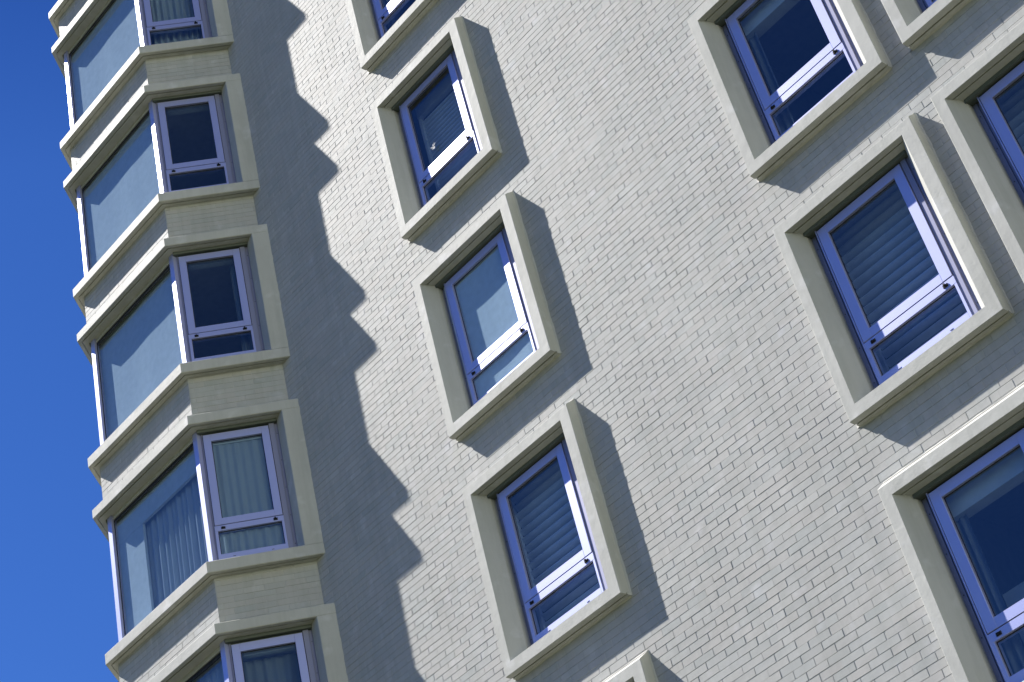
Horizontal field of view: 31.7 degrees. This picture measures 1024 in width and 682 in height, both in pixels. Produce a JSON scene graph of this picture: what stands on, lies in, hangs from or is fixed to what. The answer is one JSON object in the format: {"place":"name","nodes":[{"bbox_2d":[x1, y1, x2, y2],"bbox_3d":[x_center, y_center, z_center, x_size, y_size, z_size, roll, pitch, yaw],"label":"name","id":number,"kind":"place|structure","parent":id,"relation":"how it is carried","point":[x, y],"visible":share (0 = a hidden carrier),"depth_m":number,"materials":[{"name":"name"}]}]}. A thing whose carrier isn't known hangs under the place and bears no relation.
{"place":"outdoors","nodes":[
{"label":"outdoors","id":0,"kind":"place"},
{"bbox_2d":[0,0,118,681],"label":"sky","id":1,"kind":"structure","parent":0,"point":[58,621],"materials":[{"name":"blue"}]},
{"label":"ground","id":2,"kind":"structure","parent":0,"visible":0},
{"bbox_2d":[48,0,1023,681],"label":"apartment building","id":3,"kind":"structure","parent":2,"relation":"on","point":[550,340],"depth_m":18.24,"materials":[{"name":"paint"}]},
{"bbox_2d":[48,0,72,37],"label":"bay window","id":4,"kind":"structure","parent":3,"relation":"in","point":[60,7],"depth_m":27.70,"materials":[{"name":"paint"}]},
{"bbox_2d":[51,0,233,169],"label":"bay window","id":5,"kind":"structure","parent":3,"relation":"in","point":[107,41],"depth_m":26.00,"materials":[{"name":"glass"}]},
{"bbox_2d":[63,73,259,317],"bbox_3d":[-3.792,-1.217,25.681,4.410,2.866,3.838,21,-50,-38],"label":"bay window","id":6,"kind":"structure","parent":3,"relation":"in","point":[184,142],"depth_m":24.61,"materials":[{"name":"glass"}]},
{"bbox_2d":[77,224,289,487],"bbox_3d":[-3.194,0.963,23.995,4.410,2.866,3.838,21,-50,-38],"label":"bay window","id":7,"kind":"structure","parent":3,"relation":"in","point":[208,303],"depth_m":22.93,"materials":[{"name":"glass"}]},
{"bbox_2d":[92,398,324,681],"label":"bay window","id":8,"kind":"structure","parent":3,"relation":"in","point":[227,492],"depth_m":21.11,"materials":[{"name":"glass"}]},
{"bbox_2d":[148,603,347,681],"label":"bay window","id":9,"kind":"structure","parent":3,"relation":"in","point":[302,644],"depth_m":19.59,"materials":[{"name":"paint"}]},
{"bbox_2d":[345,0,437,73],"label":"window","id":10,"kind":"structure","parent":3,"relation":"in","point":[378,26],"depth_m":22.36,"materials":[{"name":"paint"}]},
{"bbox_2d":[370,16,502,242],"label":"window","id":11,"kind":"structure","parent":3,"relation":"in","point":[436,131],"depth_m":20.99,"materials":[{"name":"paint"}]},
{"bbox_2d":[412,191,561,441],"bbox_3d":[-0.293,-0.273,19.144,0.266,2.286,1.701,21,-50,-38],"label":"window","id":12,"kind":"structure","parent":3,"relation":"in","point":[489,329],"depth_m":19.16,"materials":[{"name":"glass"}]},
{"bbox_2d":[462,399,631,680],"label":"window","id":13,"kind":"structure","parent":3,"relation":"in","point":[551,564],"depth_m":17.56,"materials":[{"name":"glass"}]},
{"bbox_2d":[602,650,658,681],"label":"window","id":14,"kind":"structure","parent":3,"relation":"in","point":[641,669],"depth_m":15.90,"materials":[{"name":"paint"}]},
{"bbox_2d":[687,0,891,182],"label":"window","id":15,"kind":"structure","parent":3,"relation":"in","point":[780,71],"depth_m":17.07,"materials":[{"name":"glass"}]},
{"bbox_2d":[772,113,1013,428],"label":"window","id":16,"kind":"structure","parent":3,"relation":"in","point":[894,281],"depth_m":15.32,"materials":[{"name":"glass"}]},
{"bbox_2d":[881,0,970,51],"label":"window","id":17,"kind":"structure","parent":3,"relation":"in","point":[914,21],"depth_m":15.58,"materials":[{"name":"paint"}]},
{"bbox_2d":[878,382,1023,681],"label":"window","id":18,"kind":"structure","parent":3,"relation":"in","point":[955,513],"depth_m":13.99,"materials":[{"name":"glass"}]},
{"bbox_2d":[930,20,1023,281],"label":"window","id":19,"kind":"structure","parent":3,"relation":"in","point":[981,109],"depth_m":14.80,"materials":[{"name":"paint"}]}
]}

